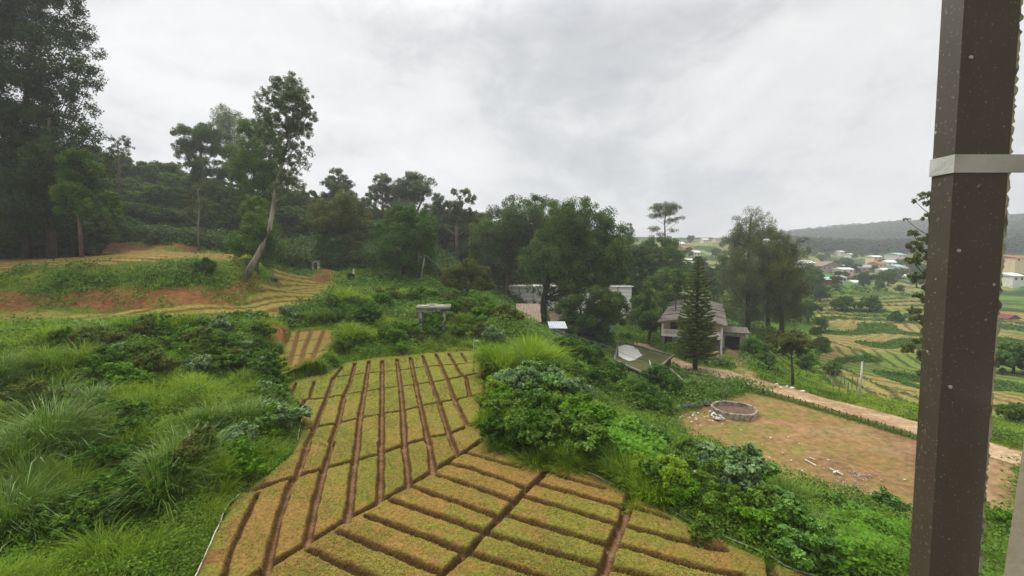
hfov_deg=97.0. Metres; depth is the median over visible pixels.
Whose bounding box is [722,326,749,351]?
garage annex
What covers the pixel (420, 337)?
bush
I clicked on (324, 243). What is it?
tree
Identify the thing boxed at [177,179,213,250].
broadleaf tree
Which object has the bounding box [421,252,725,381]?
cable
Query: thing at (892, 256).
town house
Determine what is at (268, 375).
bush
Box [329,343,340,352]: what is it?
grass clump
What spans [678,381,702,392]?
shrub
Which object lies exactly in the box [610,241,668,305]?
broadleaf tree
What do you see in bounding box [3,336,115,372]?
grass clump
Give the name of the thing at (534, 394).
bush
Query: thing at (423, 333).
bush
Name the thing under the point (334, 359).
grass clump
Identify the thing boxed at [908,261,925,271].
broadleaf tree
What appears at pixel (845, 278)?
town house
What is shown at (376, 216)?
broadleaf tree
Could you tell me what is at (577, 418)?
bush
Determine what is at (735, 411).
round well
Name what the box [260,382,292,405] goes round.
bush
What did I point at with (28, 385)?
bush
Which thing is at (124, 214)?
broadleaf tree
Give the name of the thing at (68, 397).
bush
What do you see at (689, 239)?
broadleaf tree
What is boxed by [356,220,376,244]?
broadleaf tree
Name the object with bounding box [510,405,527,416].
bush
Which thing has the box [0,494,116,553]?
bush
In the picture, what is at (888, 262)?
town house
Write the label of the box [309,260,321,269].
pump house
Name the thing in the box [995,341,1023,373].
bush
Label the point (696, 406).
dry stone wall
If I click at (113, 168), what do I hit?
broadleaf tree
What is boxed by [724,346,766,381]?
house lane
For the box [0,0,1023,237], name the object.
sky
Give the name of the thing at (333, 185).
tree
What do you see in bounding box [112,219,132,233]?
broadleaf tree
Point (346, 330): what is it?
grass clump
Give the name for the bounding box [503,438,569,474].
grass clump
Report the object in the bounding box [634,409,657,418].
bush
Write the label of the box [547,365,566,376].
bush
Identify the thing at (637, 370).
cable
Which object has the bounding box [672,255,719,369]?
norfolk pine
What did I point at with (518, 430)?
shrub
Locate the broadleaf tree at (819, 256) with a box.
[815,254,825,260]
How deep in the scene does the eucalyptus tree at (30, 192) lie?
60.58 m
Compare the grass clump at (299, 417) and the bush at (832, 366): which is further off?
the bush at (832, 366)
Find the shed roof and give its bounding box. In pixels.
[614,341,673,382]
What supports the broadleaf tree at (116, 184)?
on the ground at (270, 299)
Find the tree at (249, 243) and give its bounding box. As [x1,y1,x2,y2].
[223,194,287,272]
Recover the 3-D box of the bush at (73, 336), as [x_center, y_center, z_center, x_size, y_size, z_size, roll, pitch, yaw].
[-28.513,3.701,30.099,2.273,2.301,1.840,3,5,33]
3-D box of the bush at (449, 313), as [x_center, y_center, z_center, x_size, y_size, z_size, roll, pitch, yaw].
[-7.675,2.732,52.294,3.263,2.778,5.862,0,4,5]
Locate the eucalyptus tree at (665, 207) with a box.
[647,201,684,236]
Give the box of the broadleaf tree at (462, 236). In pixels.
[444,227,470,264]
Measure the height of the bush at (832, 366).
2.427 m
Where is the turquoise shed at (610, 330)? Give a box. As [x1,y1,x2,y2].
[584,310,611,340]
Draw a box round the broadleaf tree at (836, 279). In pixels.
[828,276,844,286]
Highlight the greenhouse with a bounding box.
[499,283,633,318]
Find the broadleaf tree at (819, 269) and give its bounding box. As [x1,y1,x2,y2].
[811,266,823,271]
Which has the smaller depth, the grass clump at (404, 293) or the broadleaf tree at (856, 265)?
the grass clump at (404, 293)
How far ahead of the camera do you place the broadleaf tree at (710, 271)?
162.78 m
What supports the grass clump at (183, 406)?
on the ground at (270, 299)
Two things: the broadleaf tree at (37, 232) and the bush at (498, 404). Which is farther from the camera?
the broadleaf tree at (37, 232)
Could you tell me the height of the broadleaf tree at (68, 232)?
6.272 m
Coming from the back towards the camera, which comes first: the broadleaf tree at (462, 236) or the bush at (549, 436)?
the broadleaf tree at (462, 236)
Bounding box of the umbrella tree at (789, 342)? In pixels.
[765,332,816,385]
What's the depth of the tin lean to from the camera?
61.06 m
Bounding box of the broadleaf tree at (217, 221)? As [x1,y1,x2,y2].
[186,199,236,233]
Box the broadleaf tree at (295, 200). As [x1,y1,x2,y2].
[254,189,302,212]
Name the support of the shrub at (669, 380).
on the ground at (270, 299)
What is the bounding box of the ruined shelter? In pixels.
[415,304,450,335]
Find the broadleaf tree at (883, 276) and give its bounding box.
[874,271,893,281]
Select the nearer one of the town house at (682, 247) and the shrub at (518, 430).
the shrub at (518, 430)
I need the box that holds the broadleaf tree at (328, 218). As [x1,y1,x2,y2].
[305,189,374,262]
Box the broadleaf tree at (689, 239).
[687,237,693,242]
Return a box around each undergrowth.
[35,233,778,412]
[480,304,1023,575]
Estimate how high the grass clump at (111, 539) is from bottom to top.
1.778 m
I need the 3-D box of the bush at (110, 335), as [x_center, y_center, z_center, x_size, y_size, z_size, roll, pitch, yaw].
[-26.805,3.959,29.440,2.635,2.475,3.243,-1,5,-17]
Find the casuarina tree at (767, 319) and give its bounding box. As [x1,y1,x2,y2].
[755,229,780,326]
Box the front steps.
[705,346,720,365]
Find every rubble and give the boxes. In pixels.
[713,416,725,419]
[821,468,872,492]
[827,463,889,483]
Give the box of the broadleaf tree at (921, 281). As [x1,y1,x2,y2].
[907,271,925,287]
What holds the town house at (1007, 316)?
on the ground at (270, 299)
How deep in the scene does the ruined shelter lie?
45.42 m
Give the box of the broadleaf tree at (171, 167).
[130,160,188,177]
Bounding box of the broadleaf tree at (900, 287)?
[895,284,905,291]
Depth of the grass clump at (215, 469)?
17.19 m
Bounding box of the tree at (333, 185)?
[319,168,358,205]
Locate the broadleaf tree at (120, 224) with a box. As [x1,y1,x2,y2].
[80,206,132,252]
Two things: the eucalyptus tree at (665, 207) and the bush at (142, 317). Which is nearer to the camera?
the bush at (142, 317)
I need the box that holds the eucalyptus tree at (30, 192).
[0,90,121,258]
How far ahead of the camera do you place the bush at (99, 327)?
31.55 m
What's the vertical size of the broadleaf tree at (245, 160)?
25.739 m
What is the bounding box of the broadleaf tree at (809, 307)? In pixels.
[801,299,823,321]
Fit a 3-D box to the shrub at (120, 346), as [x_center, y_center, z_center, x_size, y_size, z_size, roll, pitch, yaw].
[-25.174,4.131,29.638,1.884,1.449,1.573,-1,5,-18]
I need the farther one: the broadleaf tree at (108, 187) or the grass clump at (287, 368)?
the broadleaf tree at (108, 187)
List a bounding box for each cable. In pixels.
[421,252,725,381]
[428,257,719,381]
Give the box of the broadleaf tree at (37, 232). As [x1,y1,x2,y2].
[4,222,65,257]
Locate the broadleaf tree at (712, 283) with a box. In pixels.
[702,276,728,301]
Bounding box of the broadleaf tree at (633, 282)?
[596,239,644,295]
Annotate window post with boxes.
[909,0,1023,575]
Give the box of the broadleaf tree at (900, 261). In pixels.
[896,258,904,264]
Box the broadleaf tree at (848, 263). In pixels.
[840,260,855,269]
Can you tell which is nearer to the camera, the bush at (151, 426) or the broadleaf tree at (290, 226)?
the bush at (151, 426)
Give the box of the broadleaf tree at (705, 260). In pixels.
[692,256,707,269]
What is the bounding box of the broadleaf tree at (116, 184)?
[102,175,123,193]
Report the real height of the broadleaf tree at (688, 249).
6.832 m
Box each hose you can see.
[195,494,238,575]
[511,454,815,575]
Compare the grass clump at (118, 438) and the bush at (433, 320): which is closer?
the grass clump at (118, 438)
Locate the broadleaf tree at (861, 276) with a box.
[851,271,875,285]
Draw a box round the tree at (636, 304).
[629,292,662,325]
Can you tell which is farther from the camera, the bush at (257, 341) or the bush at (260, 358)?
the bush at (257, 341)
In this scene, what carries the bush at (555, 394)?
on the ground at (270, 299)
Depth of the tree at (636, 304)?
92.67 m
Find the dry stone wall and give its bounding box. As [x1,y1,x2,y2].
[673,399,711,411]
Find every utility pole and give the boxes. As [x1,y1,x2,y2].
[420,255,427,279]
[858,361,862,399]
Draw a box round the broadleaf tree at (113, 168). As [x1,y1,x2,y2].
[86,145,131,183]
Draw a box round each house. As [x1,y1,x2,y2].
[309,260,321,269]
[657,300,727,354]
[672,290,708,301]
[678,246,692,252]
[690,251,699,256]
[700,239,708,242]
[712,238,720,242]
[795,260,815,270]
[814,261,842,272]
[820,277,832,285]
[830,275,846,282]
[832,268,853,273]
[834,251,844,255]
[843,265,879,272]
[844,253,854,259]
[865,255,881,264]
[867,262,886,267]
[874,268,887,272]
[881,260,896,264]
[884,253,905,265]
[885,264,901,268]
[896,266,912,272]
[998,313,1021,319]
[1002,255,1023,273]
[1002,273,1023,287]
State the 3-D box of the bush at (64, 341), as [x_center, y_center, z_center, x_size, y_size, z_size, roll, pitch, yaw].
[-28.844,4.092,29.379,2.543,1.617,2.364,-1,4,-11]
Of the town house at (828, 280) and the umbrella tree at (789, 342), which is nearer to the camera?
the umbrella tree at (789, 342)
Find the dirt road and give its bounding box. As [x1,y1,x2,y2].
[634,343,1021,466]
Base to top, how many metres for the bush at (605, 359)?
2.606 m
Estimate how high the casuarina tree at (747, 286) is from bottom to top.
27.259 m
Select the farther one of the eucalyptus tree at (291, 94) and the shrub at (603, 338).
the shrub at (603, 338)
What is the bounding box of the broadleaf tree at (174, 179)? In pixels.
[155,171,207,195]
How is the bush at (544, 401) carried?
on the ground at (270, 299)
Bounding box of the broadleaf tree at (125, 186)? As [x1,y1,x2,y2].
[110,180,134,201]
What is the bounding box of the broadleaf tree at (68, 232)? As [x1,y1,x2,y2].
[30,218,102,256]
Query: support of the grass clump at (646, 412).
on the ground at (270, 299)
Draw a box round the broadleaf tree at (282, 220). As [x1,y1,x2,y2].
[260,205,295,236]
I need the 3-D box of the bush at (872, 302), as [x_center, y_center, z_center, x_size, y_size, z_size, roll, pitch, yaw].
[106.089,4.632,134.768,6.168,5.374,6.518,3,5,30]
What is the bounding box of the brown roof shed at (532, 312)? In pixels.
[516,304,541,326]
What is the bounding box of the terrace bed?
[280,330,333,372]
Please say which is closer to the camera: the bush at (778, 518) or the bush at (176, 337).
the bush at (778, 518)
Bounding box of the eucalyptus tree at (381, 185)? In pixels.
[358,172,391,218]
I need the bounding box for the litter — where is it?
[700,425,905,485]
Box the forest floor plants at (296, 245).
[41,209,554,284]
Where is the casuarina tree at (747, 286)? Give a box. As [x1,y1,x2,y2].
[715,206,785,331]
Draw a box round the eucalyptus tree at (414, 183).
[385,171,437,219]
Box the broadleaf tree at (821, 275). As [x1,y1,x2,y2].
[805,270,823,291]
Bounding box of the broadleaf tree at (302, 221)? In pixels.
[291,205,321,237]
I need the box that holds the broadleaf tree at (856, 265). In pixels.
[853,263,861,272]
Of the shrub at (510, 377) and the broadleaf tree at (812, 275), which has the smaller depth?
the shrub at (510, 377)
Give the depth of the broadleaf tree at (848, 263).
262.84 m
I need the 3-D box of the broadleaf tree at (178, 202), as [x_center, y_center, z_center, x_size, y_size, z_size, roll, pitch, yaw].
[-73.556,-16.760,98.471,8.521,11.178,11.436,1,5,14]
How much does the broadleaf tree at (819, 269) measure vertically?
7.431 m
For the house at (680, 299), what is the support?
on the ground at (270, 299)
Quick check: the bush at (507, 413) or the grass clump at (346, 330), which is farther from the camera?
the grass clump at (346, 330)
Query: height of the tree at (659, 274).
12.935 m
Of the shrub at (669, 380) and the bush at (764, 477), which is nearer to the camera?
the bush at (764, 477)
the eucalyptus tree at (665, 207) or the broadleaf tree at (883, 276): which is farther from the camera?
the broadleaf tree at (883, 276)
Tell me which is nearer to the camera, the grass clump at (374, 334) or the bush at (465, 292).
the grass clump at (374, 334)
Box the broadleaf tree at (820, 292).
[811,284,831,301]
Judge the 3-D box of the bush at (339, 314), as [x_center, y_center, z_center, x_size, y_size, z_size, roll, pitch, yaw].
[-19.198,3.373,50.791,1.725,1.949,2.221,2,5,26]
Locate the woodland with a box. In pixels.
[736,213,1023,252]
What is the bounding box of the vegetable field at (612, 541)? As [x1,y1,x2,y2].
[197,351,808,575]
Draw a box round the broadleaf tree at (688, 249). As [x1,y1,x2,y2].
[685,247,693,256]
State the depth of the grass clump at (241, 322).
39.29 m
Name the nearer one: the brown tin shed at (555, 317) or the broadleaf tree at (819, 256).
the brown tin shed at (555, 317)
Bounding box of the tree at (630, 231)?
[625,223,638,245]
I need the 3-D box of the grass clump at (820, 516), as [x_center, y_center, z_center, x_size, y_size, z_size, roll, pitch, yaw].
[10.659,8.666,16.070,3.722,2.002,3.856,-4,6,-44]
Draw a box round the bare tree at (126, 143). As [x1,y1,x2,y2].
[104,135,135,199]
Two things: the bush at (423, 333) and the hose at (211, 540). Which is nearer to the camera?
the hose at (211, 540)
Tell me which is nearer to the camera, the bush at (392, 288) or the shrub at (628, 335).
the bush at (392, 288)
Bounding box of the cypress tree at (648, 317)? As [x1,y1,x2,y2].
[637,275,659,343]
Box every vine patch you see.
[589,415,669,464]
[817,500,911,575]
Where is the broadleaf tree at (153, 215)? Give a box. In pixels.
[138,205,167,226]
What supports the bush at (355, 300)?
on the ground at (270, 299)
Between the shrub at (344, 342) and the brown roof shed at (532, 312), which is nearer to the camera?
the shrub at (344, 342)
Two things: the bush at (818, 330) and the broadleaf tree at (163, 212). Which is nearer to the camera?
the broadleaf tree at (163, 212)
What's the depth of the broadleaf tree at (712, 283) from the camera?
139.36 m
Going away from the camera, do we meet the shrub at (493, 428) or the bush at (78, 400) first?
the bush at (78, 400)
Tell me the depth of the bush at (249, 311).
41.86 m
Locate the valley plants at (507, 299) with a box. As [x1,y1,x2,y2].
[476,251,924,377]
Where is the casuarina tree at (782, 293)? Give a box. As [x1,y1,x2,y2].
[756,229,813,332]
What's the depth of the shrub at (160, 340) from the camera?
31.33 m
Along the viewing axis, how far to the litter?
35.12 m
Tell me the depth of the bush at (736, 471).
17.27 m
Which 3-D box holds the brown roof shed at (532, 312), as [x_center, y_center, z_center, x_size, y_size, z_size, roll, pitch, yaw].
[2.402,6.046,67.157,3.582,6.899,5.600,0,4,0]
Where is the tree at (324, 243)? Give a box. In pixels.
[309,230,332,268]
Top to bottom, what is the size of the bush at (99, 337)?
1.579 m
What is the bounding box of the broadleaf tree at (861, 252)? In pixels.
[858,250,864,256]
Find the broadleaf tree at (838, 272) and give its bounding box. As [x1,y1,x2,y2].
[833,271,842,275]
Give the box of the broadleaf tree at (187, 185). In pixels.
[181,177,228,197]
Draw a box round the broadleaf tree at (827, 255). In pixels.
[823,253,830,259]
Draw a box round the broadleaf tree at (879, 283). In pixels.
[872,280,884,288]
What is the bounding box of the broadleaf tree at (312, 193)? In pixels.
[289,190,322,205]
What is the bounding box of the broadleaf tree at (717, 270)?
[714,264,728,278]
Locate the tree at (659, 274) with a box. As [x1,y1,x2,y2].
[641,265,680,312]
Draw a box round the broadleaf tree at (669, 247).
[639,235,691,297]
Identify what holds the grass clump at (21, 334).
on the ground at (270, 299)
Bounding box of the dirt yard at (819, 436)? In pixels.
[670,392,1017,518]
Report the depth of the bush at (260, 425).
20.94 m
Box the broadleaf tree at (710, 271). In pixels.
[697,266,715,281]
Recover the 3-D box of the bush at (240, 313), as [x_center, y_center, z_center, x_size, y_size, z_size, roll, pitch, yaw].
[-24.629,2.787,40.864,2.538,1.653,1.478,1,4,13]
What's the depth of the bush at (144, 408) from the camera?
19.85 m
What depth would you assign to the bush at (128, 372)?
24.92 m
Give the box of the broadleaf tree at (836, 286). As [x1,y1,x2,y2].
[831,284,840,290]
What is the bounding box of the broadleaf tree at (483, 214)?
[458,210,498,235]
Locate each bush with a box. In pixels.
[0,379,84,409]
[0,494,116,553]
[7,392,85,432]
[31,487,115,544]
[46,333,111,352]
[50,381,104,395]
[52,338,93,350]
[56,440,142,475]
[62,327,94,344]
[62,448,195,523]
[66,361,165,391]
[67,398,93,421]
[68,330,120,344]
[72,329,132,352]
[78,396,159,436]
[81,354,125,374]
[82,444,120,474]
[83,381,116,395]
[85,341,145,371]
[91,405,139,416]
[92,325,113,330]
[106,341,165,372]
[108,319,140,335]
[127,318,159,339]
[129,422,161,441]
[131,351,183,374]
[134,425,168,445]
[137,313,171,333]
[154,325,203,344]
[159,425,219,465]
[169,326,212,349]
[175,332,230,356]
[179,326,217,346]
[185,346,235,370]
[193,317,211,326]
[199,332,243,348]
[206,317,235,327]
[216,420,260,455]
[221,436,268,476]
[225,310,252,319]
[225,339,251,349]
[228,347,284,374]
[230,346,246,370]
[231,370,274,381]
[237,415,277,435]
[238,337,268,349]
[243,421,264,433]
[244,309,255,316]
[248,310,269,319]
[249,356,274,368]
[251,356,291,386]
[252,400,312,427]
[254,380,282,392]
[256,402,288,435]
[259,384,285,397]
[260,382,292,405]
[331,310,345,322]
[345,312,358,322]
[349,295,367,308]
[368,291,407,305]
[374,285,402,298]
[377,321,408,341]
[383,328,409,350]
[406,286,425,298]
[408,294,427,301]
[408,323,424,330]
[410,331,431,345]
[413,314,457,332]
[416,335,428,345]
[424,289,444,302]
[424,312,441,317]
[424,322,448,337]
[430,300,456,316]
[439,289,466,298]
[440,258,496,292]
[442,292,458,303]
[446,298,472,313]
[454,290,468,297]
[458,299,486,314]
[460,297,478,307]
[467,289,491,301]
[469,321,489,338]
[470,303,496,320]
[472,375,505,402]
[475,296,495,303]
[480,387,534,415]
[486,384,513,399]
[490,407,504,418]
[492,400,526,417]
[494,385,541,396]
[498,360,557,375]
[498,411,510,431]
[503,408,594,449]
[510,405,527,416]
[514,353,561,373]
[517,408,612,455]
[518,391,560,416]
[519,359,546,372]
[522,373,562,394]
[525,419,564,454]
[539,383,588,404]
[545,390,590,414]
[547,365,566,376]
[550,394,566,415]
[559,393,617,427]
[564,363,581,373]
[568,362,583,377]
[571,415,580,421]
[577,366,610,384]
[588,365,612,376]
[591,361,615,367]
[596,380,622,398]
[600,357,610,362]
[602,384,622,397]
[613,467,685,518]
[621,391,645,410]
[622,392,650,413]
[629,450,696,498]
[632,453,727,501]
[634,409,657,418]
[642,381,656,395]
[646,398,662,418]
[651,397,663,407]
[660,406,674,416]
[661,397,672,415]
[665,478,701,508]
[673,437,769,483]
[687,480,781,548]
[692,440,779,503]
[698,457,808,507]
[732,502,777,552]
[737,336,769,355]
[746,469,767,502]
[754,352,777,368]
[764,329,782,343]
[766,498,841,574]
[766,511,836,563]
[774,515,804,527]
[794,352,818,367]
[808,326,824,335]
[813,336,830,349]
[820,360,842,374]
[829,296,856,310]
[856,295,882,311]
[886,310,906,322]
[994,402,1023,423]
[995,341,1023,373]
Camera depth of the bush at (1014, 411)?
50.23 m
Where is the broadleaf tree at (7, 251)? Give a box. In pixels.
[0,223,36,257]
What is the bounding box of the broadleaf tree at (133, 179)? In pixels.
[103,158,159,185]
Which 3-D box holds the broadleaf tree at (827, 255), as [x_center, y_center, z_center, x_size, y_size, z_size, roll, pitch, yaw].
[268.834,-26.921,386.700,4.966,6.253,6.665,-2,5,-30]
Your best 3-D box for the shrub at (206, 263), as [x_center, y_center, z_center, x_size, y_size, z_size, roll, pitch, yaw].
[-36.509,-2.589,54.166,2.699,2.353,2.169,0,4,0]
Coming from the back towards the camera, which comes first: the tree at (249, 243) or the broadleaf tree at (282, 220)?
the broadleaf tree at (282, 220)
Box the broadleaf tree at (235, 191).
[208,182,264,220]
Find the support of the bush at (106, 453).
on the ground at (270, 299)
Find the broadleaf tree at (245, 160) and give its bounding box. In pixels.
[223,117,296,233]
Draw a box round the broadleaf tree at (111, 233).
[67,213,125,254]
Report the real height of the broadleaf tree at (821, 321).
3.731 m
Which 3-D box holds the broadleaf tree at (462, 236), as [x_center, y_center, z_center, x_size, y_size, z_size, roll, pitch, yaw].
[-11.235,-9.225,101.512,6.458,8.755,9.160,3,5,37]
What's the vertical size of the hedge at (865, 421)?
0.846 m
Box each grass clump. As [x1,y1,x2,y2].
[0,329,35,339]
[0,345,55,394]
[0,365,85,391]
[0,369,137,421]
[0,384,132,487]
[0,445,102,506]
[0,457,108,550]
[1,520,124,575]
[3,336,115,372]
[8,450,125,517]
[11,402,143,445]
[22,320,76,347]
[33,510,203,575]
[44,416,254,525]
[58,447,155,492]
[65,317,114,332]
[88,411,170,448]
[90,483,215,545]
[106,314,139,327]
[111,383,177,417]
[115,420,189,470]
[130,347,188,375]
[143,442,257,497]
[146,314,187,331]
[146,387,206,423]
[147,362,204,388]
[161,310,205,334]
[171,394,261,434]
[197,365,266,393]
[209,390,307,434]
[216,344,249,369]
[225,375,264,396]
[233,316,251,329]
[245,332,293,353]
[282,365,298,382]
[287,403,302,421]
[293,361,307,378]
[296,307,334,324]
[298,357,317,375]
[313,356,334,374]
[321,349,342,366]
[329,320,379,344]
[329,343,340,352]
[333,285,374,303]
[367,328,384,344]
[377,286,414,299]
[454,310,478,326]
[459,402,499,429]
[463,327,576,376]
[472,430,521,459]
[477,390,490,402]
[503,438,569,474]
[505,329,581,363]
[536,437,594,479]
[586,441,651,498]
[591,399,624,417]
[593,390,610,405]
[611,403,634,413]
[616,409,660,426]
[636,409,661,421]
[649,461,722,497]
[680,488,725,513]
[696,489,742,522]
[767,474,821,508]
[775,474,836,516]
[796,493,863,536]
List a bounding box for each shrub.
[47,326,81,344]
[57,231,85,255]
[83,214,113,254]
[97,348,136,382]
[111,341,145,352]
[152,336,173,349]
[180,351,215,371]
[193,257,216,272]
[209,313,233,332]
[212,328,240,338]
[243,321,277,337]
[278,304,302,319]
[317,294,341,307]
[335,334,355,348]
[353,305,382,323]
[402,328,417,338]
[450,324,469,339]
[479,413,507,446]
[481,324,507,344]
[487,303,523,321]
[491,366,546,390]
[506,408,559,447]
[549,375,597,400]
[553,335,587,350]
[554,419,595,452]
[566,343,607,362]
[584,331,615,346]
[594,361,626,384]
[618,332,632,341]
[618,377,655,396]
[620,415,671,442]
[640,363,683,395]
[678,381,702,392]
[729,505,756,525]
[767,498,818,523]
[814,490,860,509]
[851,502,874,510]
[860,486,911,516]
[984,502,1012,535]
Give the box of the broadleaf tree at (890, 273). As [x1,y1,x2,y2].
[880,270,897,285]
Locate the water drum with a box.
[347,269,354,279]
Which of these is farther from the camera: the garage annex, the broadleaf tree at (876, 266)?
the broadleaf tree at (876, 266)
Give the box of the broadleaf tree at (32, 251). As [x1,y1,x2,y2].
[0,243,42,256]
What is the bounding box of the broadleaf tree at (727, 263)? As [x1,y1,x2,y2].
[722,258,745,275]
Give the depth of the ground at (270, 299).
59.90 m
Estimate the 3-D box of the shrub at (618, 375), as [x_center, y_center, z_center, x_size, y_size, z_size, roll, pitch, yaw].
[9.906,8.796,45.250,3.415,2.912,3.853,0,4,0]
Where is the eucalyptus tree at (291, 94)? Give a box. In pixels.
[240,70,318,279]
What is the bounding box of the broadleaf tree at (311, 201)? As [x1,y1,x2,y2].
[301,198,336,233]
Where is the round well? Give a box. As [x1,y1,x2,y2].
[710,401,757,420]
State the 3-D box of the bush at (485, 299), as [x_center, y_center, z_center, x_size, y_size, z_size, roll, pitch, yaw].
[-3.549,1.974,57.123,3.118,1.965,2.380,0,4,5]
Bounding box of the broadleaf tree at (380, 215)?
[373,209,385,223]
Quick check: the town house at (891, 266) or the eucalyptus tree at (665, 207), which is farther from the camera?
the town house at (891, 266)
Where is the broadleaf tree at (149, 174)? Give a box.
[121,165,171,186]
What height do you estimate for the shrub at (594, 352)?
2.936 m
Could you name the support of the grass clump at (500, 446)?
on the ground at (270, 299)
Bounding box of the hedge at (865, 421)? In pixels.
[728,382,916,439]
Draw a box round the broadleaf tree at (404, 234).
[367,201,440,279]
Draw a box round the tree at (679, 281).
[660,268,691,309]
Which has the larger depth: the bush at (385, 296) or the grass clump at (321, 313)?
the bush at (385, 296)
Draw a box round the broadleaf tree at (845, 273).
[842,271,850,276]
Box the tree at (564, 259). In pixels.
[512,195,639,324]
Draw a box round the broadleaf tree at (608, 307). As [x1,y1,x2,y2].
[555,284,634,340]
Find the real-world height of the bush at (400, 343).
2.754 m
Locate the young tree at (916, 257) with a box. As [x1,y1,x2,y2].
[900,191,930,375]
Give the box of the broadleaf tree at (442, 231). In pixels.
[435,224,454,255]
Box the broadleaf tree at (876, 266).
[871,264,878,268]
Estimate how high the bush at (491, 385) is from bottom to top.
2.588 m
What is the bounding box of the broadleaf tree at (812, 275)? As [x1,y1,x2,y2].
[791,265,820,287]
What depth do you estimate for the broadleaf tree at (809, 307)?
119.70 m
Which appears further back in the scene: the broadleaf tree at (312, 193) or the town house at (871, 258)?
the town house at (871, 258)
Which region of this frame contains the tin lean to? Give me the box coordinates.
[548,321,566,335]
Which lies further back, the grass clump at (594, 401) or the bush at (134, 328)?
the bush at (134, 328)
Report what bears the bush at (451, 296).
on the ground at (270, 299)
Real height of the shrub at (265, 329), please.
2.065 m
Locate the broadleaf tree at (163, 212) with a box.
[158,207,187,237]
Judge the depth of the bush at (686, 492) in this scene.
15.94 m
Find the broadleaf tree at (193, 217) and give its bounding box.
[164,209,202,240]
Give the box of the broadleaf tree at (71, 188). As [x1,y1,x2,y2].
[48,147,127,257]
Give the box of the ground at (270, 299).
[0,181,1023,575]
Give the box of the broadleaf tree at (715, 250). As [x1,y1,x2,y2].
[710,247,721,257]
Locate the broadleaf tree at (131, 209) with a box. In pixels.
[122,202,159,233]
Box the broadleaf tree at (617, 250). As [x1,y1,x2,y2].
[578,231,626,281]
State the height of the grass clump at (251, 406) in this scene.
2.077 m
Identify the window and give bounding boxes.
[670,322,683,329]
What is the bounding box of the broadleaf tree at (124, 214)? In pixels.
[98,200,126,216]
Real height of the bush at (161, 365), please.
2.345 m
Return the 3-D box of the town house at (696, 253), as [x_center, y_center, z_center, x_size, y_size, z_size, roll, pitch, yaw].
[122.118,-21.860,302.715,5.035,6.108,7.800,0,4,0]
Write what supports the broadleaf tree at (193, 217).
on the ground at (270, 299)
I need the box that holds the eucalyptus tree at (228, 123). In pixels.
[207,103,251,200]
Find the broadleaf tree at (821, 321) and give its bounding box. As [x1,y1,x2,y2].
[815,315,828,328]
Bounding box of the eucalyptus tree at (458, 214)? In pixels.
[428,188,478,261]
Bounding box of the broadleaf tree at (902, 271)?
[897,268,908,278]
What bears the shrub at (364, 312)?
on the ground at (270, 299)
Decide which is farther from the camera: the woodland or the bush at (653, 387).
the woodland
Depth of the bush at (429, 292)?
61.59 m
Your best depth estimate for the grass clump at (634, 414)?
30.98 m
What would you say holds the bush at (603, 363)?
on the ground at (270, 299)
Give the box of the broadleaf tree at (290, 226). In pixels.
[274,205,306,238]
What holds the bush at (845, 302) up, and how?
on the ground at (270, 299)
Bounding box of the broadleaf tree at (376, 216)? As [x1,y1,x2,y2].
[359,207,382,221]
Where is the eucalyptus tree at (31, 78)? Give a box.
[0,0,108,258]
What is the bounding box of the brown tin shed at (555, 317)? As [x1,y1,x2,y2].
[549,311,563,321]
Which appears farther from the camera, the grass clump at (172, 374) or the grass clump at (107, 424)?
the grass clump at (172, 374)
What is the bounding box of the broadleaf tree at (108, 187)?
[86,177,124,213]
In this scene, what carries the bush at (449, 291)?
on the ground at (270, 299)
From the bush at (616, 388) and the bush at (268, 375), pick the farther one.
the bush at (616, 388)
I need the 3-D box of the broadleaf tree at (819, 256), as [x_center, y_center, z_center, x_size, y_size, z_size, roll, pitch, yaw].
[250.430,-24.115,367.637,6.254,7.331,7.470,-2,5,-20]
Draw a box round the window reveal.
[1004,442,1023,575]
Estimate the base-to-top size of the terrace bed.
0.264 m
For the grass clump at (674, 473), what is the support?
on the ground at (270, 299)
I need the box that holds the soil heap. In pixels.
[270,275,279,279]
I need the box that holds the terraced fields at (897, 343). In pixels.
[812,303,1023,406]
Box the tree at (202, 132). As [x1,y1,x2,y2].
[170,121,239,194]
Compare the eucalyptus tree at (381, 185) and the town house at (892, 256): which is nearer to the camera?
the eucalyptus tree at (381, 185)
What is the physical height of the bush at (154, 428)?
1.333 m
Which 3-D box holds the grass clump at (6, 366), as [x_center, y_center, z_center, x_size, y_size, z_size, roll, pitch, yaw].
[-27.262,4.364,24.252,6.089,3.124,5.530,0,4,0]
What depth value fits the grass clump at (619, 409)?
33.88 m
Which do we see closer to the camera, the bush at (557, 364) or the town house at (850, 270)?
the bush at (557, 364)
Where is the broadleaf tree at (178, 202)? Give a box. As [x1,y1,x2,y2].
[142,185,198,209]
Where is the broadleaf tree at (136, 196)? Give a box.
[121,182,185,209]

